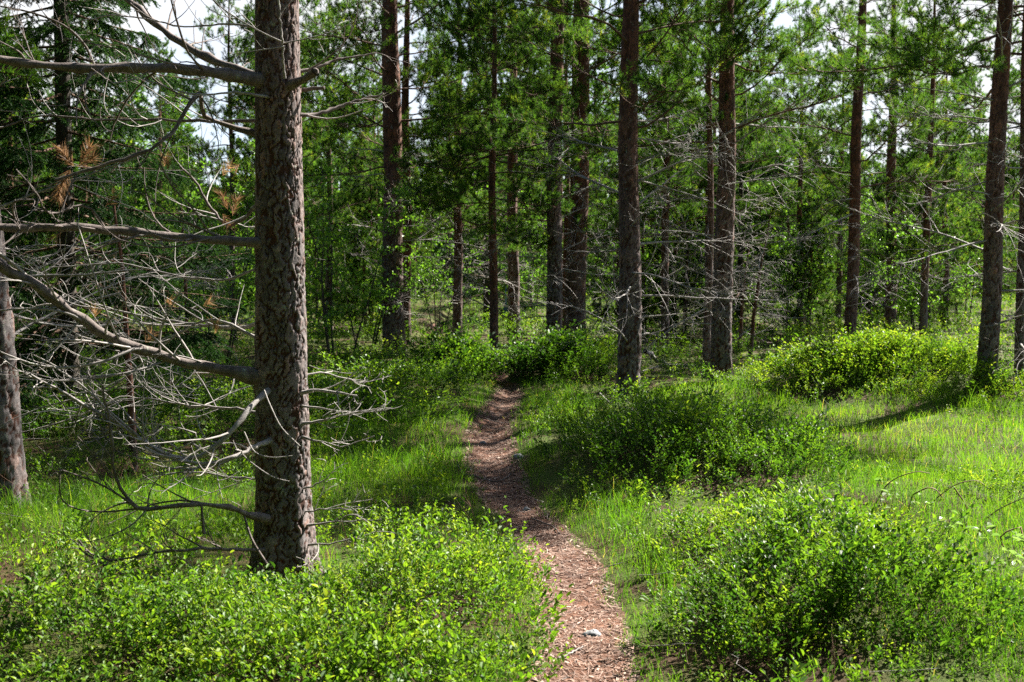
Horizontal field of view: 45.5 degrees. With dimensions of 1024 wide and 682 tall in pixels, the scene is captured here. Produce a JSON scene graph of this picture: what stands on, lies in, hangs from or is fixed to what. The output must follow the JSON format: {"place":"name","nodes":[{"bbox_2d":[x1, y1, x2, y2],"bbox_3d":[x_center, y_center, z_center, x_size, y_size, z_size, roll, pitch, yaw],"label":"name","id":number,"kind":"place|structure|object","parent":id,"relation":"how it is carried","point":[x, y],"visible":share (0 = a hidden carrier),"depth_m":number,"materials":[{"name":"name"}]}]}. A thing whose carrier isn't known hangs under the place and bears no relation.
{"place":"outdoors","nodes":[
{"label":"outdoors","id":0,"kind":"place"},
{"bbox_2d":[0,0,1022,266],"label":"sky","id":1,"kind":"structure","parent":0,"point":[162,14],"materials":[{"name":"white"}]},
{"bbox_2d":[0,268,1023,681],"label":"ground","id":2,"kind":"structure","parent":0,"point":[882,670],"depth_m":7.76,"materials":[{"name":"green plant"}]},
{"bbox_2d":[0,69,54,334],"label":"pine tree","id":3,"kind":"object","parent":2,"relation":"on","point":[24,84],"visible":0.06,"depth_m":22.51,"materials":[{"name":"green plant"}]},
{"bbox_2d":[0,93,56,338],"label":"spruce tree","id":4,"kind":"object","parent":2,"relation":"on","point":[17,183],"visible":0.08,"depth_m":15.62,"materials":[{"name":"green plant"}]},
{"bbox_2d":[5,164,93,324],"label":"pine tree","id":5,"kind":"object","parent":2,"relation":"on","point":[45,234],"visible":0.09,"depth_m":21.86,"materials":[{"name":"green plant"}]},
{"bbox_2d":[26,161,122,338],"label":"pine tree","id":6,"kind":"object","parent":2,"relation":"on","point":[84,235],"visible":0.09,"depth_m":22.10,"materials":[{"name":"green plant"}]},
{"bbox_2d":[4,0,160,316],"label":"pine tree","id":7,"kind":"object","parent":2,"relation":"on","point":[51,92],"visible":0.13,"depth_m":25.87,"materials":[{"name":"green plant"}]},
{"bbox_2d":[21,370,177,434],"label":"bilberry bush","id":8,"kind":"object","parent":2,"relation":"on","point":[40,399],"visible":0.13,"depth_m":10.87,"materials":[{"name":"green plant"}]},
{"bbox_2d":[0,0,219,507],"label":"pine tree","id":9,"kind":"object","parent":2,"relation":"on","point":[12,459],"visible":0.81,"depth_m":7.67,"materials":[{"name":"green plant"}]},
{"bbox_2d":[0,0,254,420],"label":"spruce tree","id":10,"kind":"object","parent":2,"relation":"on","point":[62,129],"visible":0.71,"depth_m":11.11,"materials":[{"name":"green plant"}]},
{"bbox_2d":[9,206,246,471],"bbox_3d":[-2.941,-0.003,9.035,1.950,1.991,1.606,0,4,0],"label":"dead tree","id":11,"kind":"object","parent":2,"relation":"on","point":[130,391],"visible":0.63,"depth_m":9.04,"materials":[{"name":"grey wood"}]},
{"bbox_2d":[21,367,254,450],"bbox_3d":[-3.097,0.524,10.464,2.690,0.675,2.321,0,4,0],"label":"bilberry bush","id":12,"kind":"object","parent":2,"relation":"on","point":[187,392],"visible":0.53,"depth_m":10.15,"materials":[{"name":"green plant"}]},
{"bbox_2d":[0,535,296,681],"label":"bilberry bush","id":13,"kind":"object","parent":2,"relation":"on","point":[43,596],"visible":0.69,"depth_m":4.71,"materials":[{"name":"green plant"}]},
{"bbox_2d":[85,94,213,330],"bbox_3d":[-5.698,-2.001,19.794,2.088,4.228,1.981,0,4,0],"label":"birch sapling","id":14,"kind":"object","parent":2,"relation":"on","point":[196,165],"visible":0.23,"depth_m":19.46,"materials":[{"name":"green plant"}]},
{"bbox_2d":[125,37,200,255],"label":"pine tree","id":15,"kind":"object","parent":2,"relation":"on","point":[156,104],"visible":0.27,"depth_m":47.78,"materials":[{"name":"green plant"}]},
{"bbox_2d":[0,550,377,681],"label":"bilberry bush","id":16,"kind":"object","parent":2,"relation":"on","point":[212,579],"visible":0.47,"depth_m":4.71,"materials":[{"name":"green plant"}]},
{"bbox_2d":[128,206,254,393],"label":"dead tree","id":17,"kind":"object","parent":2,"relation":"on","point":[185,286],"visible":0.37,"depth_m":13.98,"materials":[{"name":"grey wood"}]},
{"bbox_2d":[0,0,411,582],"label":"pine tree","id":18,"kind":"object","parent":2,"relation":"on","point":[282,514],"visible":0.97,"depth_m":5.77,"materials":[{"name":"brown plant"}]},
{"bbox_2d":[157,153,255,364],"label":"birch sapling","id":19,"kind":"object","parent":2,"relation":"on","point":[238,290],"visible":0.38,"depth_m":16.94,"materials":[{"name":"green plant"}]},
{"bbox_2d":[194,171,255,321],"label":"pine tree","id":20,"kind":"object","parent":2,"relation":"on","point":[218,232],"visible":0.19,"depth_m":24.91,"materials":[{"name":"green plant"}]},
{"bbox_2d":[156,0,313,339],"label":"pine tree","id":21,"kind":"object","parent":2,"relation":"on","point":[231,101],"visible":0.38,"depth_m":21.24,"materials":[{"name":"green plant"}]},
{"bbox_2d":[172,383,359,461],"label":"bilberry bush","id":22,"kind":"object","parent":2,"relation":"on","point":[314,430],"visible":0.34,"depth_m":10.21,"materials":[{"name":"green plant"}]},
{"bbox_2d":[201,0,347,228],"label":"pine tree","id":23,"kind":"object","parent":2,"relation":"on","point":[306,123],"visible":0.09,"depth_m":33.22,"materials":[{"name":"green plant"}]},
{"bbox_2d":[203,0,383,243],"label":"pine tree","id":24,"kind":"object","parent":2,"relation":"on","point":[337,206],"visible":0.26,"depth_m":21.30,"materials":[{"name":"green plant"}]},
{"bbox_2d":[127,574,512,681],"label":"bilberry bush","id":25,"kind":"object","parent":2,"relation":"on","point":[302,625],"visible":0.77,"depth_m":4.37,"materials":[{"name":"green plant"}]},
{"bbox_2d":[304,228,339,323],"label":"pine tree","id":26,"kind":"object","parent":2,"relation":"on","point":[315,264],"visible":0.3,"depth_m":26.65,"materials":[{"name":"green plant"}]},
{"bbox_2d":[227,341,419,381],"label":"bilberry bush","id":27,"kind":"object","parent":2,"relation":"on","point":[346,355],"visible":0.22,"depth_m":14.93,"materials":[{"name":"green plant"}]},
{"bbox_2d":[252,116,419,360],"bbox_3d":[-2.212,-1.257,15.416,2.092,3.468,1.704,0,4,0],"label":"birch sapling","id":28,"kind":"object","parent":2,"relation":"on","point":[401,192],"visible":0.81,"depth_m":15.57,"materials":[{"name":"green plant"}]},
{"bbox_2d":[333,226,381,331],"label":"tree","id":29,"kind":"object","parent":2,"relation":"on","point":[350,300],"visible":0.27,"depth_m":23.06,"materials":[{"name":"green plant"}]},
{"bbox_2d":[242,358,473,427],"bbox_3d":[-1.604,0.486,11.360,2.137,0.604,1.666,-3,5,-43],"label":"bilberry bush","id":30,"kind":"object","parent":2,"relation":"on","point":[317,398],"visible":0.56,"depth_m":11.20,"materials":[{"name":"green plant"}]},
{"bbox_2d":[299,0,416,334],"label":"pine tree","id":31,"kind":"object","parent":2,"relation":"on","point":[328,261],"visible":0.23,"depth_m":22.85,"materials":[{"name":"green plant"}]},
{"bbox_2d":[302,154,429,354],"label":"birch sapling","id":32,"kind":"object","parent":2,"relation":"on","point":[405,216],"visible":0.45,"depth_m":18.39,"materials":[{"name":"green plant"}]},
{"bbox_2d":[319,138,417,331],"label":"tree","id":33,"kind":"object","parent":2,"relation":"on","point":[368,215],"visible":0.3,"depth_m":22.99,"materials":[{"name":"green plant"}]},
{"bbox_2d":[333,48,411,284],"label":"pine tree","id":34,"kind":"object","parent":2,"relation":"on","point":[379,84],"visible":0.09,"depth_m":27.27,"materials":[{"name":"green plant"}]},
{"bbox_2d":[181,506,575,680],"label":"bilberry bush","id":35,"kind":"object","parent":2,"relation":"on","point":[424,571],"visible":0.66,"depth_m":5.06,"materials":[{"name":"green plant"}]},
{"bbox_2d":[301,0,486,344],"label":"pine tree","id":36,"kind":"object","parent":2,"relation":"on","point":[407,67],"visible":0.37,"depth_m":20.28,"materials":[{"name":"green plant"}]},
{"bbox_2d":[308,346,489,400],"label":"bilberry bush","id":37,"kind":"object","parent":2,"relation":"on","point":[415,368],"visible":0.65,"depth_m":13.34,"materials":[{"name":"green plant"}]},
{"bbox_2d":[263,502,534,586],"bbox_3d":[-0.527,0.978,5.843,1.297,0.439,0.788,0,4,0],"label":"bilberry bush","id":38,"kind":"object","parent":2,"relation":"on","point":[376,534],"visible":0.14,"depth_m":5.85,"materials":[{"name":"green plant"}]},
{"bbox_2d":[299,0,533,355],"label":"pine tree","id":39,"kind":"object","parent":2,"relation":"on","point":[392,127],"visible":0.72,"depth_m":18.32,"materials":[{"name":"green plant"}]},
{"bbox_2d":[411,166,489,335],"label":"birch sapling","id":40,"kind":"object","parent":2,"relation":"on","point":[423,271],"visible":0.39,"depth_m":24.78,"materials":[{"name":"green plant"}]},
{"bbox_2d":[371,0,539,335],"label":"pine tree","id":41,"kind":"object","parent":2,"relation":"on","point":[457,286],"visible":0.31,"depth_m":20.51,"materials":[{"name":"green plant"}]},
{"bbox_2d":[359,496,558,627],"bbox_3d":[-0.249,1.004,5.713,0.950,0.448,1.443,0,4,0],"label":"bilberry bush","id":42,"kind":"object","parent":2,"relation":"on","point":[507,548],"visible":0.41,"depth_m":5.76,"materials":[{"name":"green plant"}]},
{"bbox_2d":[395,318,527,382],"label":"bilberry bush","id":43,"kind":"object","parent":2,"relation":"on","point":[467,352],"visible":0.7,"depth_m":15.18,"materials":[{"name":"green plant"}]},
{"bbox_2d":[377,613,573,681],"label":"bilberry bush","id":44,"kind":"object","parent":2,"relation":"on","point":[514,669],"visible":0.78,"depth_m":4.35,"materials":[{"name":"green plant"}]},
{"bbox_2d":[376,0,584,369],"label":"pine tree","id":45,"kind":"object","parent":2,"relation":"on","point":[478,41],"visible":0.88,"depth_m":16.96,"materials":[{"name":"green plant"}]},
{"bbox_2d":[417,42,546,329],"bbox_3d":[-0.610,-3.737,26.711,3.072,7.119,2.902,0,4,0],"label":"spruce tree","id":46,"kind":"object","parent":2,"relation":"on","point":[486,280],"visible":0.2,"depth_m":26.87,"materials":[{"name":"green plant"}]},
{"bbox_2d":[0,326,1012,680],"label":"twig litter","id":47,"kind":"object","parent":2,"relation":"on","point":[600,568],"visible":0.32,"depth_m":7.04,"materials":[{"name":"brown wood"}]},
{"bbox_2d":[0,41,1017,298],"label":"wood","id":48,"kind":"object","parent":2,"relation":"on","point":[338,189],"visible":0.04,"depth_m":50.77,"materials":[{"name":"green plant"}]},
{"bbox_2d":[0,386,1021,681],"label":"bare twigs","id":49,"kind":"object","parent":2,"relation":"on","point":[502,538],"visible":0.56,"depth_m":7.02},
{"bbox_2d":[0,285,1023,681],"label":"undergrowth","id":50,"kind":"object","parent":2,"relation":"on","point":[374,647],"depth_m":7.61,"materials":[{"name":"green plant"}]},
{"bbox_2d":[465,34,563,301],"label":"pine tree","id":51,"kind":"object","parent":2,"relation":"on","point":[501,246],"visible":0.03,"depth_m":34.49,"materials":[{"name":"green plant"}]},
{"bbox_2d":[413,0,615,334],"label":"pine tree","id":52,"kind":"object","parent":2,"relation":"on","point":[513,265],"visible":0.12,"depth_m":23.18,"materials":[{"name":"green plant"}]},
{"bbox_2d":[482,158,562,323],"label":"birch sapling","id":53,"kind":"object","parent":2,"relation":"on","point":[538,255],"visible":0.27,"depth_m":26.66,"materials":[{"name":"green plant"}]},
{"bbox_2d":[412,0,678,338],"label":"pine tree","id":54,"kind":"object","parent":2,"relation":"on","point":[554,259],"visible":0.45,"depth_m":17.62,"materials":[{"name":"green plant"}]},
{"bbox_2d":[477,319,617,382],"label":"bilberry bush","id":55,"kind":"object","parent":2,"relation":"on","point":[544,352],"visible":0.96,"depth_m":15.22,"materials":[{"name":"green plant"}]},
{"bbox_2d":[495,0,618,327],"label":"pine tree","id":56,"kind":"object","parent":2,"relation":"on","point":[547,61],"visible":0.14,"depth_m":21.59,"materials":[{"name":"green plant"}]},
{"bbox_2d":[424,0,691,333],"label":"pine tree","id":57,"kind":"object","parent":2,"relation":"on","point":[576,285],"visible":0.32,"depth_m":18.60,"materials":[{"name":"green plant"}]},
{"bbox_2d":[505,15,612,276],"bbox_3d":[1.271,-4.589,30.864,3.069,8.062,3.935,1,4,22],"label":"pine tree","id":58,"kind":"object","parent":2,"relation":"on","point":[589,260],"visible":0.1,"depth_m":30.54,"materials":[{"name":"green plant"}]},
{"bbox_2d":[515,394,647,449],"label":"bilberry bush","id":59,"kind":"object","parent":2,"relation":"on","point":[578,418],"visible":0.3,"depth_m":9.71,"materials":[{"name":"green plant"}]},
{"bbox_2d":[586,172,669,341],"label":"tree","id":60,"kind":"object","parent":2,"relation":"on","point":[656,281],"visible":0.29,"depth_m":21.25,"materials":[{"name":"green plant"}]},
{"bbox_2d":[600,178,692,336],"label":"tree","id":61,"kind":"object","parent":2,"relation":"on","point":[648,248],"visible":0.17,"depth_m":22.22,"materials":[{"name":"green plant"}]},
{"bbox_2d":[488,0,813,400],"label":"pine tree","id":62,"kind":"object","parent":2,"relation":"on","point":[631,103],"visible":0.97,"depth_m":13.32,"materials":[{"name":"green plant"}]},
{"bbox_2d":[533,378,804,502],"bbox_3d":[1.013,0.653,8.572,1.944,0.741,2.087,1,4,20],"label":"bilberry bush","id":63,"kind":"object","parent":2,"relation":"on","point":[620,419],"visible":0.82,"depth_m":8.49,"materials":[{"name":"green plant"}]},
{"bbox_2d":[564,0,774,348],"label":"pine tree","id":64,"kind":"object","parent":2,"relation":"on","point":[702,183],"visible":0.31,"depth_m":19.33,"materials":[{"name":"green plant"}]},
{"bbox_2d":[641,156,704,332],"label":"tree","id":65,"kind":"object","parent":2,"relation":"on","point":[673,244],"visible":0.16,"depth_m":22.59,"materials":[{"name":"green plant"}]},
{"bbox_2d":[644,203,704,336],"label":"tree","id":66,"kind":"object","parent":2,"relation":"on","point":[694,267],"visible":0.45,"depth_m":21.84,"materials":[{"name":"green plant"}]},
{"bbox_2d":[530,381,828,437],"bbox_3d":[1.430,0.603,10.765,2.567,0.526,2.515,0,4,0],"label":"bilberry bush","id":67,"kind":"object","parent":2,"relation":"on","point":[672,390],"visible":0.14,"depth_m":10.66,"materials":[{"name":"green plant"}]},
{"bbox_2d":[602,494,765,591],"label":"bilberry bush","id":68,"kind":"object","parent":2,"relation":"on","point":[712,541],"visible":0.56,"depth_m":6.39,"materials":[{"name":"green plant"}]},
{"bbox_2d":[617,0,801,378],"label":"pine tree","id":69,"kind":"object","parent":2,"relation":"on","point":[707,313],"visible":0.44,"depth_m":15.32,"materials":[{"name":"green plant"}]},
{"bbox_2d":[563,0,876,382],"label":"pine tree","id":70,"kind":"object","parent":2,"relation":"on","point":[721,347],"visible":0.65,"depth_m":14.46,"materials":[{"name":"green plant"}]},
{"bbox_2d":[639,0,804,309],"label":"pine tree","id":71,"kind":"object","parent":2,"relation":"on","point":[680,219],"visible":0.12,"depth_m":20.73,"materials":[{"name":"green plant"}]},
{"bbox_2d":[600,391,863,496],"bbox_3d":[1.837,0.685,8.710,1.942,0.615,1.647,-3,5,-37],"label":"bilberry bush","id":72,"kind":"object","parent":2,"relation":"on","point":[816,445],"visible":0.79,"depth_m":8.44,"materials":[{"name":"green plant"}]},
{"bbox_2d":[682,237,802,351],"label":"dead tree","id":73,"kind":"object","parent":2,"relation":"on","point":[740,327],"visible":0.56,"depth_m":18.93,"materials":[{"name":"grey wood"}]},
{"bbox_2d":[696,142,788,330],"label":"pine tree","id":74,"kind":"object","parent":2,"relation":"on","point":[767,246],"visible":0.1,"depth_m":24.33,"materials":[{"name":"green plant"}]},
{"bbox_2d":[678,80,814,337],"bbox_3d":[4.268,-2.383,22.435,2.468,5.371,2.523,0,4,0],"label":"spruce tree","id":75,"kind":"object","parent":2,"relation":"on","point":[758,248],"visible":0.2,"depth_m":22.25,"materials":[{"name":"green plant"}]},
{"bbox_2d":[643,585,861,681],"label":"bilberry bush","id":76,"kind":"object","parent":2,"relation":"on","point":[776,611],"visible":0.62,"depth_m":4.76,"materials":[{"name":"green plant"}]},
{"bbox_2d":[733,210,833,356],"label":"dead tree","id":77,"kind":"object","parent":2,"relation":"on","point":[752,328],"visible":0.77,"depth_m":17.88,"materials":[{"name":"grey wood"}]},
{"bbox_2d":[757,178,828,323],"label":"pine tree","id":78,"kind":"object","parent":2,"relation":"on","point":[789,225],"visible":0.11,"depth_m":25.96,"materials":[{"name":"green plant"}]},
{"bbox_2d":[751,188,839,337],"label":"birch sapling","id":79,"kind":"object","parent":2,"relation":"on","point":[802,283],"visible":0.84,"depth_m":20.89,"materials":[{"name":"green plant"}]},
{"bbox_2d":[734,0,874,336],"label":"pine tree","id":80,"kind":"object","parent":2,"relation":"on","point":[809,196],"visible":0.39,"depth_m":21.85,"materials":[{"name":"green plant"}]},
{"bbox_2d":[766,201,845,341],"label":"pine tree","id":81,"kind":"object","parent":2,"relation":"on","point":[810,297],"visible":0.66,"depth_m":20.95,"materials":[{"name":"green plant"}]},
{"bbox_2d":[641,479,1001,591],"bbox_3d":[1.617,0.953,6.413,1.807,0.420,1.249,1,4,22],"label":"bilberry bush","id":82,"kind":"object","parent":2,"relation":"on","point":[820,494],"visible":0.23,"depth_m":6.37,"materials":[{"name":"green plant"}]},
{"bbox_2d":[624,467,1023,674],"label":"bilberry bush","id":83,"kind":"object","parent":2,"relation":"on","point":[775,563],"visible":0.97,"depth_m":5.04,"materials":[{"name":"green plant"}]},
{"bbox_2d":[788,22,900,326],"bbox_3d":[6.835,-3.457,25.177,2.244,6.464,2.423,0,4,2],"label":"pine tree","id":84,"kind":"object","parent":2,"relation":"on","point":[873,165],"visible":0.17,"depth_m":25.30,"materials":[{"name":"green plant"}]},
{"bbox_2d":[827,213,882,317],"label":"pine tree","id":85,"kind":"object","parent":2,"relation":"on","point":[844,283],"visible":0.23,"depth_m":26.25,"materials":[{"name":"green plant"}]},
{"bbox_2d":[707,321,1023,411],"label":"bilberry bush","id":86,"kind":"object","parent":2,"relation":"on","point":[871,346],"visible":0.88,"depth_m":13.49,"materials":[{"name":"green plant"}]},
{"bbox_2d":[745,0,985,340],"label":"pine tree","id":87,"kind":"object","parent":2,"relation":"on","point":[854,236],"visible":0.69,"depth_m":18.68,"materials":[{"name":"green plant"}]},
{"bbox_2d":[829,174,910,327],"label":"birch sapling","id":88,"kind":"object","parent":2,"relation":"on","point":[875,238],"visible":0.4,"depth_m":24.61,"materials":[{"name":"green plant"}]},
{"bbox_2d":[787,0,970,332],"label":"pine tree","id":89,"kind":"object","parent":2,"relation":"on","point":[889,313],"visible":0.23,"depth_m":22.79,"materials":[{"name":"green plant"}]},
{"bbox_2d":[782,370,1021,413],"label":"bilberry bush","id":90,"kind":"object","parent":2,"relation":"on","point":[898,381],"visible":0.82,"depth_m":12.75,"materials":[{"name":"green plant"}]},
{"bbox_2d":[785,0,1023,388],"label":"pine tree","id":91,"kind":"object","parent":2,"relation":"on","point":[994,226],"visible":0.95,"depth_m":13.07,"materials":[{"name":"green plant"}]},
{"bbox_2d":[870,206,953,334],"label":"birch sapling","id":92,"kind":"object","parent":2,"relation":"on","point":[911,306],"visible":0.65,"depth_m":22.11,"materials":[{"name":"green plant"}]},
{"bbox_2d":[872,165,964,320],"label":"pine tree","id":93,"kind":"object","parent":2,"relation":"on","point":[919,219],"visible":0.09,"depth_m":27.34,"materials":[{"name":"green plant"}]},
{"bbox_2d":[839,0,1018,338],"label":"pine tree","id":94,"kind":"object","parent":2,"relation":"on","point":[953,161],"visible":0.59,"depth_m":19.98,"materials":[{"name":"green plant"}]},
{"bbox_2d":[836,0,1023,406],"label":"pine tree","id":95,"kind":"object","parent":2,"relation":"on","point":[1018,350],"visible":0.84,"depth_m":13.47,"materials":[{"name":"green plant"}]},
{"bbox_2d":[898,218,964,327],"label":"pine tree","id":96,"kind":"object","parent":2,"relation":"on","point":[937,293],"visible":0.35,"depth_m":24.49,"materials":[{"name":"green plant"}]},
{"bbox_2d":[902,147,982,318],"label":"tree","id":97,"kind":"object","parent":2,"relation":"on","point":[959,292],"visible":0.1,"depth_m":28.92,"materials":[{"name":"green plant"}]},
{"bbox_2d":[881,36,1015,328],"bbox_3d":[8.959,-3.246,24.976,2.791,6.134,2.808,0,4,0],"label":"pine tree","id":98,"kind":"object","parent":2,"relation":"on","point":[946,275],"visible":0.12,"depth_m":25.07,"materials":[{"name":"green plant"}]},
{"bbox_2d":[874,471,1023,572],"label":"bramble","id":99,"kind":"object","parent":2,"relation":"on","point":[1017,537],"visible":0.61,"depth_m":6.68,"materials":[{"name":"green plant"}]},
{"bbox_2d":[887,459,1023,507],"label":"bilberry bush","id":100,"kind":"object","parent":2,"relation":"on","point":[1017,477],"visible":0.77,"depth_m":7.82,"materials":[{"name":"green plant"}]},
{"bbox_2d":[930,194,1007,325],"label":"birch sapling","id":101,"kind":"object","parent":2,"relation":"on","point":[968,278],"visible":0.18,"depth_m":26.03,"materials":[{"name":"green plant"}]},
{"bbox_2d":[920,0,1021,271],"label":"pine tree","id":102,"kind":"object","parent":2,"relation":"on","point":[1011,172],"visible":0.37,"depth_m":22.23,"materials":[{"name":"green plant"}]},
{"bbox_2d":[984,57,1020,256],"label":"pine tree","id":103,"kind":"object","parent":2,"relation":"on","point":[1010,139],"visible":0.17,"depth_m":34.34,"materials":[{"name":"green plant"}]},
{"bbox_2d":[426,322,633,681],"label":"path","id":104,"kind":"structure","parent":0,"point":[506,384],"depth_m":6.46,"materials":[{"name":"brown soil"}]},
{"bbox_2d":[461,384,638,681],"bbox_3d":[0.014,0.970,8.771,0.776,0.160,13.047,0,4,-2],"label":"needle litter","id":105,"kind":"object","parent":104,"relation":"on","point":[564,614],"visible":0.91,"depth_m":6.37,"materials":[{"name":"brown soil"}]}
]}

